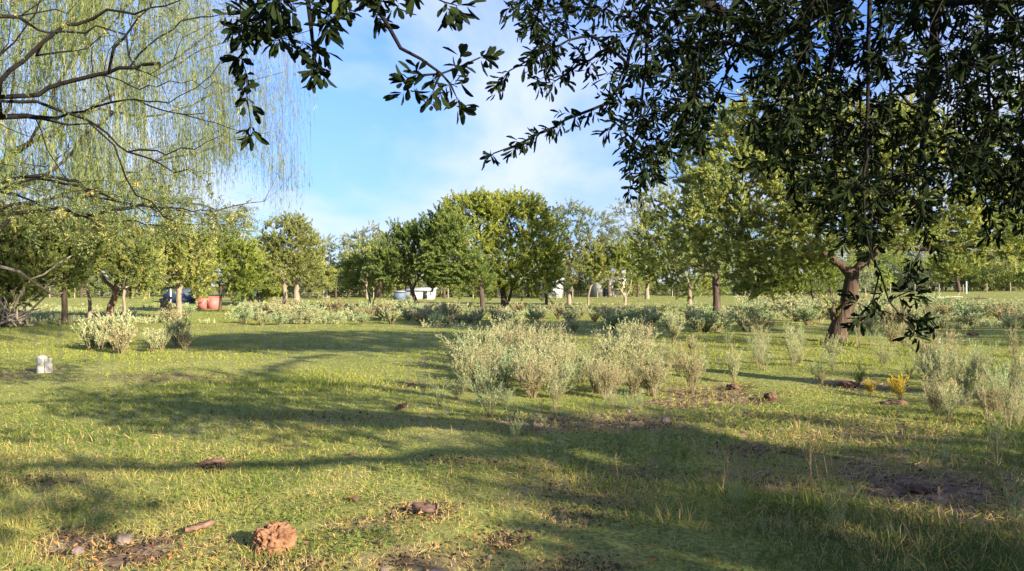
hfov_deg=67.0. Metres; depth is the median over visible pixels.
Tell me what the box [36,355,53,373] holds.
split stump
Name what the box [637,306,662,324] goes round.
feathery weed
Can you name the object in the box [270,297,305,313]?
feathery weed
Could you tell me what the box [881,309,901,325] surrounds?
feathery weed
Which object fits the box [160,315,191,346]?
feathery weed
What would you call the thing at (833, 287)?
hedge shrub
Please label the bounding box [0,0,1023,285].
sky
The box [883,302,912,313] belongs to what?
feathery weed
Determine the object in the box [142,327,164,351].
feathery weed
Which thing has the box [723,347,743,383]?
feathery weed
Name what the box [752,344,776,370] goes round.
feathery weed
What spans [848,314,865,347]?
feathery weed
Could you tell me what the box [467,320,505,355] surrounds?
feathery weed
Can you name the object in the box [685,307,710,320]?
feathery weed
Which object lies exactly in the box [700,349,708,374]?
feathery weed
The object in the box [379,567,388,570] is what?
pale pebble
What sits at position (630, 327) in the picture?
feathery weed
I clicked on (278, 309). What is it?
feathery weed
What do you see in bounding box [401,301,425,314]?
feathery weed
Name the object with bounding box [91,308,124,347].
feathery weed
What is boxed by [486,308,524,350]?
feathery weed
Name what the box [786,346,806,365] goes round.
feathery weed
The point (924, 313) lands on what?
feathery weed
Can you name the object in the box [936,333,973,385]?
feathery weed
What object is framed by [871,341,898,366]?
feathery weed
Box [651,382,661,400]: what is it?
feathery weed
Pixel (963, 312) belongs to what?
feathery weed
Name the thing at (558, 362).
feathery weed
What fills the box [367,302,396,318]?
feathery weed
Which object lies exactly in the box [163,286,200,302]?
navy shed
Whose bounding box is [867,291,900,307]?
feathery weed
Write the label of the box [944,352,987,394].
feathery weed
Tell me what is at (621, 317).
feathery weed
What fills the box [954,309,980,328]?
feathery weed
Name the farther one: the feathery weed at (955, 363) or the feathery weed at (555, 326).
the feathery weed at (555, 326)
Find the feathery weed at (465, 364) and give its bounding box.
[450,337,479,391]
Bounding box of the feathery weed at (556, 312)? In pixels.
[547,302,569,319]
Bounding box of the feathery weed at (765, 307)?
[741,299,775,319]
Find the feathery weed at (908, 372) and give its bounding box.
[904,362,915,377]
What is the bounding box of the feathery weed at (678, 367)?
[668,346,685,375]
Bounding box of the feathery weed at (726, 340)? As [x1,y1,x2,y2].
[720,324,733,347]
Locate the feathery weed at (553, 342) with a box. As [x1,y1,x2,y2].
[550,330,581,374]
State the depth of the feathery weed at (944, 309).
34.50 m
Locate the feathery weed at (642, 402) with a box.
[631,390,648,408]
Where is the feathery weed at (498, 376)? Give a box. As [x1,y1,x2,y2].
[478,350,515,383]
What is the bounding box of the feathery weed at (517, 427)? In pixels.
[507,408,525,442]
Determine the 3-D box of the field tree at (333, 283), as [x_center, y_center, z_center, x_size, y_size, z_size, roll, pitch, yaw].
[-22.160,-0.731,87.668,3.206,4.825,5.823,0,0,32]
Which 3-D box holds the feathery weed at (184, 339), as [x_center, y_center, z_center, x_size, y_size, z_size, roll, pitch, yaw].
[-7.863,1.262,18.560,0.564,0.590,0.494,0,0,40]
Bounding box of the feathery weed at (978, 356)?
[967,343,993,379]
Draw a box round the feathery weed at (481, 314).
[469,306,489,321]
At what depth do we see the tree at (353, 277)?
49.58 m
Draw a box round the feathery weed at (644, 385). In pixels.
[627,356,672,394]
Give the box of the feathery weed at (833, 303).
[829,294,870,317]
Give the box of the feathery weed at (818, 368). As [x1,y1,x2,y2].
[809,352,825,383]
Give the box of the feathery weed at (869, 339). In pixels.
[865,324,880,345]
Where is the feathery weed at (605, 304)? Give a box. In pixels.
[595,301,626,319]
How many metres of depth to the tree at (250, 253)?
43.62 m
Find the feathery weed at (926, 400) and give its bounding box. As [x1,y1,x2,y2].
[914,389,936,409]
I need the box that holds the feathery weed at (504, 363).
[488,341,521,387]
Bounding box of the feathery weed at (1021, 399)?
[1009,383,1023,422]
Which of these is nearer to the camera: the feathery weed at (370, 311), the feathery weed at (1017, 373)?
the feathery weed at (1017, 373)
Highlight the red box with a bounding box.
[196,297,218,308]
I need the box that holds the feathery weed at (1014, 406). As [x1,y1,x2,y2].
[994,381,1021,428]
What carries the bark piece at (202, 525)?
on the ground at (486, 510)
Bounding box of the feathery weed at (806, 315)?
[793,298,821,324]
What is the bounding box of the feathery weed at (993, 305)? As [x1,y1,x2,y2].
[992,298,1021,309]
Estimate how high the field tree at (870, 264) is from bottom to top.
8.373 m
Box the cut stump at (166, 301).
[159,296,171,314]
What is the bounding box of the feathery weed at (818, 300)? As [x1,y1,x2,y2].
[801,294,823,306]
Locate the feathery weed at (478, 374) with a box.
[471,353,490,391]
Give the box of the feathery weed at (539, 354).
[521,340,553,382]
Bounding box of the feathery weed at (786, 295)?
[776,289,809,311]
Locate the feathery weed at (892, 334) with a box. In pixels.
[878,312,907,346]
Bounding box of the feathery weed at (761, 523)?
[758,513,768,533]
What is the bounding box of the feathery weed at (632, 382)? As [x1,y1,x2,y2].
[617,361,651,395]
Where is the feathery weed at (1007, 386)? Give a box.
[982,364,1023,419]
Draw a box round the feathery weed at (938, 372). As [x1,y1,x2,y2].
[916,348,954,393]
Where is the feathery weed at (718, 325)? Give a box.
[703,309,738,331]
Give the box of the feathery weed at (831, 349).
[819,331,847,360]
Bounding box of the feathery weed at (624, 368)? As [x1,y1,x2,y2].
[598,353,628,397]
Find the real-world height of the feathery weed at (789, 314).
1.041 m
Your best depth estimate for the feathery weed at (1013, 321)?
25.62 m
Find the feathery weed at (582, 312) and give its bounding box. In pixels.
[570,304,592,317]
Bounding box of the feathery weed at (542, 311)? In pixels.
[528,304,550,320]
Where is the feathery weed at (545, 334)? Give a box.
[515,322,561,352]
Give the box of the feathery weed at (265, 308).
[254,301,281,314]
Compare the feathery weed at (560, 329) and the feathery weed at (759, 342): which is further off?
the feathery weed at (759, 342)
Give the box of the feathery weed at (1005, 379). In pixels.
[990,361,1014,404]
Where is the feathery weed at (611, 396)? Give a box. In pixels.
[607,388,617,405]
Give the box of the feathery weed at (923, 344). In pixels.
[903,322,962,370]
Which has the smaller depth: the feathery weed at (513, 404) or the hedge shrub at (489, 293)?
the feathery weed at (513, 404)
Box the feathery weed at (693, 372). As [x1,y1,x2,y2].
[673,333,706,393]
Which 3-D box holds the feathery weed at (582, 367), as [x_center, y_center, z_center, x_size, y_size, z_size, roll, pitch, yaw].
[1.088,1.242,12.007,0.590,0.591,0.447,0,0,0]
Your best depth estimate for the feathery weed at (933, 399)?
9.02 m
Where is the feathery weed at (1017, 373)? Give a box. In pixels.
[1009,358,1023,395]
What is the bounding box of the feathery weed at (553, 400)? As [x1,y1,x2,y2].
[544,367,567,418]
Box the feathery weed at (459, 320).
[451,310,466,322]
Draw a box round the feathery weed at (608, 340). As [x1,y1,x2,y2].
[597,333,618,356]
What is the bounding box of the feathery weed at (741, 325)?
[732,313,754,330]
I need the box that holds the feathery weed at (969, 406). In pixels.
[963,393,972,410]
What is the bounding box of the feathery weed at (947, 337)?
[935,325,953,348]
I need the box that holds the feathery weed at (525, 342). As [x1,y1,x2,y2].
[492,323,549,368]
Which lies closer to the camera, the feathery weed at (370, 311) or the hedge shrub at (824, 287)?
the feathery weed at (370, 311)
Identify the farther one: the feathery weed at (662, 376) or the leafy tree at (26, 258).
the leafy tree at (26, 258)
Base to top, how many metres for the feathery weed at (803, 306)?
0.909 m
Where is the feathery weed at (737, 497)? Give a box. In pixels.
[725,474,746,512]
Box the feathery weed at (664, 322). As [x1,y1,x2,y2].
[658,314,683,332]
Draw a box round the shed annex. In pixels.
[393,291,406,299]
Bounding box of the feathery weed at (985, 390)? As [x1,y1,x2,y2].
[973,378,1000,405]
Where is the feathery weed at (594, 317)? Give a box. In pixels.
[587,310,600,321]
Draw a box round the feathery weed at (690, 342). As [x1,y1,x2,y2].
[686,332,696,351]
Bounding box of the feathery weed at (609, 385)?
[588,357,622,398]
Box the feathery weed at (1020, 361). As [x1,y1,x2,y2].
[1011,351,1023,378]
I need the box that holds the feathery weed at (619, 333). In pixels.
[591,319,644,370]
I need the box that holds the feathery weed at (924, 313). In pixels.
[901,306,934,314]
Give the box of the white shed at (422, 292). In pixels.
[403,287,438,298]
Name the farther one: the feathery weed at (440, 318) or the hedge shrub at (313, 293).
the hedge shrub at (313, 293)
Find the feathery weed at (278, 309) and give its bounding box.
[269,303,292,317]
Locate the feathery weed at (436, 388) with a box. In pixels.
[428,374,450,405]
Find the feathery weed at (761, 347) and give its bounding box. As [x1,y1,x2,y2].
[756,335,771,366]
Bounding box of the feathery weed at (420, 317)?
[409,308,430,323]
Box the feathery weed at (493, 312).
[485,305,503,320]
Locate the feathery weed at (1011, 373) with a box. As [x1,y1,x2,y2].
[986,359,1020,396]
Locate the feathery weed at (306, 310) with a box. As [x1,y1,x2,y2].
[294,305,325,322]
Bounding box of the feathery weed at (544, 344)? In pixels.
[536,331,575,368]
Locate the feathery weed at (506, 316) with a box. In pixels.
[495,309,516,321]
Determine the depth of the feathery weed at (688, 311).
29.46 m
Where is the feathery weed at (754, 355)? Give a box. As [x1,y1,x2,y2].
[750,336,765,367]
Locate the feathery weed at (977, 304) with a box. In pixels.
[953,300,984,312]
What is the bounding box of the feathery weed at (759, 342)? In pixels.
[748,331,771,353]
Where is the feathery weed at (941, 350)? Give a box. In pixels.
[916,333,952,376]
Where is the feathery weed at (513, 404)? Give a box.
[503,396,519,410]
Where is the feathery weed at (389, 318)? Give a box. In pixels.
[378,305,402,323]
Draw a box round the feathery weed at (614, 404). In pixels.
[603,391,624,409]
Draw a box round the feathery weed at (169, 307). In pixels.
[162,302,182,311]
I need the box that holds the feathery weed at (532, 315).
[522,307,545,321]
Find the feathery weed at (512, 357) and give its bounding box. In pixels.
[498,344,527,379]
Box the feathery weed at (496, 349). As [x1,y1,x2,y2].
[475,341,507,376]
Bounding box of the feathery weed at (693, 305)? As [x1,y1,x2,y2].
[674,301,704,313]
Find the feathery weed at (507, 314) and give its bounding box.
[493,310,516,319]
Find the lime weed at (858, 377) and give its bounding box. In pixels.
[851,360,865,385]
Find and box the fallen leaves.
[0,379,1022,570]
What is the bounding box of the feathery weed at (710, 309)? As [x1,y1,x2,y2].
[695,304,718,314]
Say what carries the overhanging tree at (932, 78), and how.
on the ground at (486, 510)
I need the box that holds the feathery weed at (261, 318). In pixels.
[251,308,272,324]
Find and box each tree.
[0,0,267,283]
[0,0,317,254]
[0,197,74,326]
[8,200,119,324]
[50,223,116,319]
[65,212,164,316]
[79,276,94,297]
[92,234,171,318]
[133,213,221,318]
[174,225,275,311]
[212,0,1023,352]
[214,251,244,297]
[222,255,287,303]
[246,210,329,303]
[271,250,337,301]
[295,246,332,296]
[300,261,335,299]
[302,233,343,297]
[323,264,349,298]
[333,219,407,298]
[333,235,403,303]
[334,268,362,297]
[356,243,389,297]
[362,216,452,303]
[390,242,412,290]
[412,202,500,307]
[422,253,458,298]
[436,183,576,307]
[510,266,545,296]
[512,242,567,304]
[535,196,627,304]
[562,236,628,305]
[562,257,592,296]
[583,233,635,254]
[583,237,661,304]
[583,255,632,296]
[606,183,682,298]
[621,254,653,296]
[625,93,808,311]
[626,218,734,307]
[649,252,689,295]
[662,64,1023,342]
[675,253,707,276]
[722,259,757,295]
[762,244,844,304]
[813,257,865,295]
[822,238,880,272]
[845,251,899,291]
[872,249,909,291]
[874,240,928,270]
[895,245,934,287]
[897,258,923,290]
[915,258,951,290]
[924,249,992,291]
[953,235,1002,288]
[967,252,1017,266]
[976,72,1023,271]
[990,243,1022,290]
[1002,240,1023,272]
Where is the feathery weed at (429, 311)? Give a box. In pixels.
[416,306,443,321]
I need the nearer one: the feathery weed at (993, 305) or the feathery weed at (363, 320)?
the feathery weed at (363, 320)
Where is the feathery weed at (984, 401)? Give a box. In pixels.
[967,372,1010,420]
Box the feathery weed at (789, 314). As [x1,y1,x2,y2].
[767,297,820,321]
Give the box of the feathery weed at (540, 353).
[513,340,559,370]
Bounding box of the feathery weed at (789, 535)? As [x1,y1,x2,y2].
[784,511,793,540]
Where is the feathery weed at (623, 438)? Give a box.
[617,430,625,444]
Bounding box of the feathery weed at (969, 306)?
[954,301,982,310]
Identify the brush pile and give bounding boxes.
[0,277,58,326]
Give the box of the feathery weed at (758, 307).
[740,301,776,315]
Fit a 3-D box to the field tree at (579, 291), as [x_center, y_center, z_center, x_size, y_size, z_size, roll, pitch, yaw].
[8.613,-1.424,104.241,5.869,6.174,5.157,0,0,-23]
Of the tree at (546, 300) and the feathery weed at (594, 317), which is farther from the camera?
the tree at (546, 300)
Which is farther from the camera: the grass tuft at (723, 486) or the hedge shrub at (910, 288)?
the hedge shrub at (910, 288)
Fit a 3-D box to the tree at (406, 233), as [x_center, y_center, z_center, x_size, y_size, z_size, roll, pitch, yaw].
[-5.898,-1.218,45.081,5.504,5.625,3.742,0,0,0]
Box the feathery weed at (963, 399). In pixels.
[957,392,968,406]
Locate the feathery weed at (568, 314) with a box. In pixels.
[559,308,580,322]
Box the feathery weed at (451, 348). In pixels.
[434,332,482,365]
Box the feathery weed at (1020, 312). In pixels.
[1002,303,1023,325]
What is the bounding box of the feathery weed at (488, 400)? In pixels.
[456,365,504,416]
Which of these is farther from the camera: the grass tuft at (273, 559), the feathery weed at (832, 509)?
the feathery weed at (832, 509)
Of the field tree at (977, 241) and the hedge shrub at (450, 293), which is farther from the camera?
the field tree at (977, 241)
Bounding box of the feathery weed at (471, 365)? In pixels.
[462,346,497,391]
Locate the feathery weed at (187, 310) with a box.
[182,303,197,315]
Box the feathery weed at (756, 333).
[744,324,773,346]
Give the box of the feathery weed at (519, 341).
[492,320,523,358]
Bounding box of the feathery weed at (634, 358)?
[611,336,651,375]
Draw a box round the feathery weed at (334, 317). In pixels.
[325,311,344,323]
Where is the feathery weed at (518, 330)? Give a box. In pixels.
[501,312,547,358]
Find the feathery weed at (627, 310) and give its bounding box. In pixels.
[622,305,640,317]
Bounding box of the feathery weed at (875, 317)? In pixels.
[861,307,879,327]
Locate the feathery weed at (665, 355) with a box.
[657,338,677,363]
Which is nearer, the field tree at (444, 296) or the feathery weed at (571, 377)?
the feathery weed at (571, 377)
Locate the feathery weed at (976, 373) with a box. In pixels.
[968,369,988,400]
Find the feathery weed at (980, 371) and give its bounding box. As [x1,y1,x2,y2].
[964,348,994,382]
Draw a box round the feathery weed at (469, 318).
[460,312,479,323]
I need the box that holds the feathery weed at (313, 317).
[296,310,321,323]
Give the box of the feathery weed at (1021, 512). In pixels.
[1001,465,1023,536]
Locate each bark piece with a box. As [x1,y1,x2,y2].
[185,519,214,532]
[199,458,226,466]
[395,402,407,409]
[410,501,437,515]
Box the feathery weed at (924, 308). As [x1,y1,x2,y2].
[919,304,935,312]
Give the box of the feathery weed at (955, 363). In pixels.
[943,344,976,386]
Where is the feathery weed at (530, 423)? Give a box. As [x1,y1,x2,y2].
[520,403,537,432]
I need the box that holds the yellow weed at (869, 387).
[862,377,879,395]
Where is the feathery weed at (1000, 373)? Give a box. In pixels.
[983,354,1010,410]
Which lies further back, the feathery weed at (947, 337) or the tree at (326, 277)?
the tree at (326, 277)
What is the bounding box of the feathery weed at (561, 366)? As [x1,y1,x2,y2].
[547,347,568,385]
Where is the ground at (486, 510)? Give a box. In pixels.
[0,286,1023,570]
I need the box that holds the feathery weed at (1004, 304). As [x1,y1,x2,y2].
[995,299,1023,314]
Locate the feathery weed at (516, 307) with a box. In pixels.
[510,301,527,313]
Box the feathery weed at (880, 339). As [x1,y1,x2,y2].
[875,330,887,347]
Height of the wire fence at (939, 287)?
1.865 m
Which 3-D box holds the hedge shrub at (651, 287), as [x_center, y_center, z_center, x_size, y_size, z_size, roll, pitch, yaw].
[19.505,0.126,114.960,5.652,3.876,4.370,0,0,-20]
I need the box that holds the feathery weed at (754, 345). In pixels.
[745,333,768,366]
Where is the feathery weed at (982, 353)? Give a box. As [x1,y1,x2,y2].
[965,333,998,379]
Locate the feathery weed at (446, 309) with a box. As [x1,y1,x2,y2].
[434,302,461,320]
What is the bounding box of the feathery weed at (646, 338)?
[620,317,656,368]
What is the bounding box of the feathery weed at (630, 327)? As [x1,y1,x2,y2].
[611,316,656,364]
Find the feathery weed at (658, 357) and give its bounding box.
[645,338,664,388]
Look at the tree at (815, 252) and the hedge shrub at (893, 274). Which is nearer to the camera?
the tree at (815, 252)
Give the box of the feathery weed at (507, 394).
[500,389,512,397]
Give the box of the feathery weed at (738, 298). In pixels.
[734,295,765,307]
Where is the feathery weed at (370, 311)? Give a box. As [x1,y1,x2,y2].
[352,302,379,320]
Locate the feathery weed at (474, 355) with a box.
[452,345,492,379]
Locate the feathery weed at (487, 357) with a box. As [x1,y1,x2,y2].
[469,341,506,380]
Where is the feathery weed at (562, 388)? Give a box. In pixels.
[534,364,576,398]
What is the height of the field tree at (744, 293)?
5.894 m
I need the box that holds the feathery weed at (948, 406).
[936,381,964,422]
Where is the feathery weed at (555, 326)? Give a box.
[541,320,560,331]
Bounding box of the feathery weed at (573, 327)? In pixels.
[562,318,585,330]
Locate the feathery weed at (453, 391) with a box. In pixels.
[444,379,465,399]
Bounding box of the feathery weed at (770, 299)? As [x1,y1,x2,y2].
[754,293,781,311]
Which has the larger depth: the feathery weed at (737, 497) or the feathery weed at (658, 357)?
the feathery weed at (658, 357)
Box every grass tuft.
[229,545,275,561]
[231,347,273,352]
[240,375,399,391]
[248,407,326,418]
[255,549,284,565]
[272,544,305,563]
[545,460,613,479]
[573,455,656,495]
[625,485,719,530]
[691,451,756,496]
[764,422,834,454]
[771,440,872,517]
[809,504,960,561]
[813,338,833,345]
[826,521,1023,570]
[838,338,858,345]
[861,486,978,525]
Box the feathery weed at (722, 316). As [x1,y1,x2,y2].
[721,314,732,329]
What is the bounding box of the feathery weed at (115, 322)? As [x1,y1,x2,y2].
[102,316,133,341]
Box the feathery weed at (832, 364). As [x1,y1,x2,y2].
[819,351,836,370]
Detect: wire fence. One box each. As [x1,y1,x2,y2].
[1,286,672,297]
[865,283,1010,293]
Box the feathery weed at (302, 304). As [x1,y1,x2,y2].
[288,300,320,310]
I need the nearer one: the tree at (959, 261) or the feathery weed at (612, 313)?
the feathery weed at (612, 313)
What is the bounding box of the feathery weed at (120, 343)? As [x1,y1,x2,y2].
[100,318,138,353]
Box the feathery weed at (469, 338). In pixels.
[452,324,477,350]
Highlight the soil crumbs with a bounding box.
[0,366,1023,570]
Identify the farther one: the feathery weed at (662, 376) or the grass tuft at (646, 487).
the feathery weed at (662, 376)
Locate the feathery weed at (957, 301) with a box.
[933,294,968,309]
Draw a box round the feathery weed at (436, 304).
[424,300,455,309]
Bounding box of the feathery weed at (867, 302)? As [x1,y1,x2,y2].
[854,299,881,313]
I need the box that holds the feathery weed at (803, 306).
[787,302,831,323]
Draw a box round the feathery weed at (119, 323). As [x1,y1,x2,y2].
[96,309,135,349]
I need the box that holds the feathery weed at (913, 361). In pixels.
[903,343,928,373]
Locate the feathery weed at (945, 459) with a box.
[937,442,949,470]
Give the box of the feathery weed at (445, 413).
[443,403,448,414]
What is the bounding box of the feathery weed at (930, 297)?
[912,288,951,313]
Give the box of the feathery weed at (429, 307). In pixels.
[413,303,439,319]
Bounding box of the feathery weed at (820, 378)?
[816,366,827,384]
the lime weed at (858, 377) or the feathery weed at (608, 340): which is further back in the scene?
the feathery weed at (608, 340)
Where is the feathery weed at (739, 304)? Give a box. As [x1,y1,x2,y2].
[733,300,755,315]
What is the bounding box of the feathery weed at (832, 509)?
[821,481,853,536]
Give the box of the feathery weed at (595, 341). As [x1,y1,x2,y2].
[586,328,611,363]
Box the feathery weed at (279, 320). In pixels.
[267,312,288,324]
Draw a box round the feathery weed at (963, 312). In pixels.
[948,301,988,323]
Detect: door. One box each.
[197,298,205,308]
[207,298,215,308]
[423,291,427,298]
[602,282,607,295]
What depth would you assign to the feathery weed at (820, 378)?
11.85 m
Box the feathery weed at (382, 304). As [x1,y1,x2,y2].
[371,300,393,318]
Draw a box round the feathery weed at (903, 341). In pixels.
[894,330,914,346]
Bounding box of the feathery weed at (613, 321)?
[599,309,627,328]
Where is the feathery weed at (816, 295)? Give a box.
[815,292,839,311]
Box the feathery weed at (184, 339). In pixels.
[172,326,197,349]
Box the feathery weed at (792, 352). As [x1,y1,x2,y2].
[785,334,803,366]
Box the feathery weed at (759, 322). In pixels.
[740,317,765,332]
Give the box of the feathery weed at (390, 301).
[378,299,397,311]
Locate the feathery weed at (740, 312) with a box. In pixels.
[725,305,760,322]
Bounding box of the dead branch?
[0,255,71,295]
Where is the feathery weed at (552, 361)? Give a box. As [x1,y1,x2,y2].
[541,357,561,395]
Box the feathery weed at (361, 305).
[348,300,373,314]
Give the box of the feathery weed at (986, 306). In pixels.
[966,295,997,316]
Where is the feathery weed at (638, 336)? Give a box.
[626,317,664,366]
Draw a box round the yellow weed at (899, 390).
[886,372,908,399]
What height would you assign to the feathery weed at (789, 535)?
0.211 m
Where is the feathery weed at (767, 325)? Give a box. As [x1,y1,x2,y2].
[762,318,775,330]
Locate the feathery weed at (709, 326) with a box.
[689,312,720,331]
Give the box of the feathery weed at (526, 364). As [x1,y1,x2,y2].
[512,350,545,392]
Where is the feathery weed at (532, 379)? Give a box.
[511,353,552,397]
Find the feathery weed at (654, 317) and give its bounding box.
[635,306,668,326]
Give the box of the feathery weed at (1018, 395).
[1007,383,1023,414]
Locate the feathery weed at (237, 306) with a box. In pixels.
[233,302,255,313]
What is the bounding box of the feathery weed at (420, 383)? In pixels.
[417,376,429,393]
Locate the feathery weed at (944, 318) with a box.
[929,310,959,328]
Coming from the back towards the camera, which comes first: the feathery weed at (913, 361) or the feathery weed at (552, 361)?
the feathery weed at (913, 361)
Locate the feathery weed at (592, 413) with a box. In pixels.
[588,400,595,425]
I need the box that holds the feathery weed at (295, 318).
[289,310,304,323]
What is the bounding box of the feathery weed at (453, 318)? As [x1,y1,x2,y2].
[436,310,462,325]
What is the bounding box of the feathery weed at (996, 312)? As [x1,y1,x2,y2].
[987,304,1018,320]
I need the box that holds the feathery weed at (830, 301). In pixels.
[819,296,840,310]
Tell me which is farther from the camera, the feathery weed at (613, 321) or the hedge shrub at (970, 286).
the hedge shrub at (970, 286)
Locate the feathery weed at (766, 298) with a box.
[743,292,769,304]
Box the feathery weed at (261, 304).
[239,300,270,317]
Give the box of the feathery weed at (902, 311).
[878,304,918,327]
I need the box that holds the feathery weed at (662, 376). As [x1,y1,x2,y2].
[633,347,676,396]
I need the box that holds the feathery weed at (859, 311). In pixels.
[851,303,889,322]
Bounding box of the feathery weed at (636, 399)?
[625,390,643,409]
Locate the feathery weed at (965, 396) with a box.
[957,387,975,400]
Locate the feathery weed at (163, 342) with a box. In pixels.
[151,324,173,349]
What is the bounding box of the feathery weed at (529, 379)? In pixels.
[506,357,553,397]
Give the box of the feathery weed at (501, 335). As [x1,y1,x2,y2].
[487,322,533,357]
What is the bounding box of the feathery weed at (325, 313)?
[316,306,329,320]
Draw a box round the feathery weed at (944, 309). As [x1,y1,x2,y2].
[930,298,957,316]
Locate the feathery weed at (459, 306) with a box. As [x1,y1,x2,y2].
[446,302,468,314]
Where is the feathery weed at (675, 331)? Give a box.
[662,312,685,342]
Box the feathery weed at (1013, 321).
[1001,315,1023,330]
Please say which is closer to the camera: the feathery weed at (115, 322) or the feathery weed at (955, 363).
the feathery weed at (955, 363)
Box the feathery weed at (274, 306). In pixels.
[264,301,288,313]
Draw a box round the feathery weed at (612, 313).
[594,305,635,323]
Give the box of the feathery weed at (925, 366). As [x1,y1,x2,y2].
[914,346,940,389]
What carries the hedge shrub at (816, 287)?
on the ground at (486, 510)
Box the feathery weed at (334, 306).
[315,295,352,314]
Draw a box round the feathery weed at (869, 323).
[861,319,880,330]
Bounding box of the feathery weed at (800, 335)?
[787,318,806,348]
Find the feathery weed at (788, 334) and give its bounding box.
[780,321,801,352]
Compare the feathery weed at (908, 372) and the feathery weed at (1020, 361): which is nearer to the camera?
the feathery weed at (1020, 361)
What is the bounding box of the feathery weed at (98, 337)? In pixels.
[89,318,109,349]
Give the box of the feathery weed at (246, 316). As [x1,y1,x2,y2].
[228,305,258,322]
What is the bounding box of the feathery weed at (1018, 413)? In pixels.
[1006,395,1023,426]
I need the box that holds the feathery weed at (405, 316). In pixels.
[394,308,418,320]
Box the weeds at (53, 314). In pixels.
[6,301,1023,329]
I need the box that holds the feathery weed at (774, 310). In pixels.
[771,302,790,314]
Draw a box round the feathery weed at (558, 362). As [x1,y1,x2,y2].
[519,338,575,384]
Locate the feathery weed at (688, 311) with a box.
[678,306,701,323]
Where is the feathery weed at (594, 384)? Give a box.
[579,355,618,393]
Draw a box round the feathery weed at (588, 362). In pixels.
[582,350,607,391]
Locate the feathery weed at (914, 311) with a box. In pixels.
[908,307,922,318]
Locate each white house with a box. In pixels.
[540,278,565,297]
[589,268,625,296]
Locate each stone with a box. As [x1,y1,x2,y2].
[71,545,83,555]
[115,534,133,545]
[352,495,359,501]
[662,417,670,423]
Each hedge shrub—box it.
[50,282,76,296]
[57,277,109,297]
[84,276,120,296]
[119,274,142,295]
[157,279,175,293]
[216,283,226,295]
[277,268,305,296]
[290,283,311,295]
[301,283,322,294]
[312,274,356,296]
[330,273,378,296]
[344,276,386,296]
[375,275,423,295]
[419,280,447,296]
[437,283,461,296]
[442,284,469,296]
[477,279,516,296]
[484,284,499,296]
[507,281,531,295]
[531,274,568,291]
[537,274,590,296]
[564,273,587,295]
[567,281,588,295]
[610,274,644,296]
[636,278,655,294]
[649,282,663,294]
[653,281,675,294]
[675,272,710,294]
[680,281,699,293]
[691,276,733,295]
[723,279,751,294]
[766,271,795,294]
[790,276,816,294]
[797,274,826,295]
[805,275,838,294]
[817,277,843,294]
[833,265,881,293]
[866,261,898,292]
[872,267,902,291]
[895,271,928,290]
[896,273,909,291]
[900,270,940,291]
[921,265,943,290]
[925,268,972,290]
[940,269,981,290]
[949,266,995,290]
[966,258,1015,290]
[971,263,1013,290]
[986,264,1023,290]
[998,267,1023,287]
[1013,264,1023,290]
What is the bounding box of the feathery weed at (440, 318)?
[427,310,447,324]
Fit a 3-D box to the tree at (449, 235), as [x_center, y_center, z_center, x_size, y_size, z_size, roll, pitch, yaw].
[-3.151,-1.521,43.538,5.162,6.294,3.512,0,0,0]
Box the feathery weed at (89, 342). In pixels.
[70,319,105,349]
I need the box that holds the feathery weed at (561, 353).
[548,341,570,381]
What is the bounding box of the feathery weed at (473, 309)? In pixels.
[470,306,488,314]
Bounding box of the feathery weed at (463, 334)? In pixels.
[455,329,470,355]
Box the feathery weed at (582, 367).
[565,346,594,382]
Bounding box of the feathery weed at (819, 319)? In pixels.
[810,307,830,322]
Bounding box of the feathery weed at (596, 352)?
[574,341,605,363]
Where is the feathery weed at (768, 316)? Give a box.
[758,310,775,320]
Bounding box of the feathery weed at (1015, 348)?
[1005,322,1023,373]
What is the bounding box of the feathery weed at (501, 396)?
[498,388,514,402]
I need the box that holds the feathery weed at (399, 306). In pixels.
[392,298,420,314]
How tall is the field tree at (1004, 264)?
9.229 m
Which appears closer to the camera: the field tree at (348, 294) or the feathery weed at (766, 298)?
the feathery weed at (766, 298)
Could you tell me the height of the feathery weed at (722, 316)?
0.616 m
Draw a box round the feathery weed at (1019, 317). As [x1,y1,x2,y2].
[1004,308,1023,328]
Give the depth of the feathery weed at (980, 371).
11.77 m
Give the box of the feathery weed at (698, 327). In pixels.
[688,318,707,332]
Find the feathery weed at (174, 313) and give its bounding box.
[157,306,185,322]
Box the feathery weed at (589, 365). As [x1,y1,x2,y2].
[580,354,605,388]
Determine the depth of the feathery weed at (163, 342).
18.54 m
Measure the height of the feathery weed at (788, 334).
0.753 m
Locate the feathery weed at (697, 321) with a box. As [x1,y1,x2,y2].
[681,311,717,332]
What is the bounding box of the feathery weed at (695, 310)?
[682,306,708,316]
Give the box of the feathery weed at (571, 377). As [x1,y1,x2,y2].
[558,355,584,392]
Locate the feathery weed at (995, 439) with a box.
[983,408,1018,465]
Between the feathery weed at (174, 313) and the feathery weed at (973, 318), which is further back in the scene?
the feathery weed at (174, 313)
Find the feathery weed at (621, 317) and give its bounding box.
[615,309,649,329]
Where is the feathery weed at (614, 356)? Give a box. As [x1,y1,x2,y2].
[592,331,631,377]
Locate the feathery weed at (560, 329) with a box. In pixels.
[525,321,577,357]
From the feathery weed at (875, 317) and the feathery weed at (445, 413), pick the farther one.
the feathery weed at (875, 317)
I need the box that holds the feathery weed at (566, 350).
[558,331,577,380]
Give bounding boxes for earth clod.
[251,520,297,555]
[726,384,740,389]
[764,392,776,400]
[837,381,859,386]
[880,399,907,404]
[902,483,937,492]
[966,332,978,335]
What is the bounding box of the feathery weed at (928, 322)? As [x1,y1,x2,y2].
[914,311,941,328]
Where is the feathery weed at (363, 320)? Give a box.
[353,312,371,324]
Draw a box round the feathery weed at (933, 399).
[917,368,955,415]
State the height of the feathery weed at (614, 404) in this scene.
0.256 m

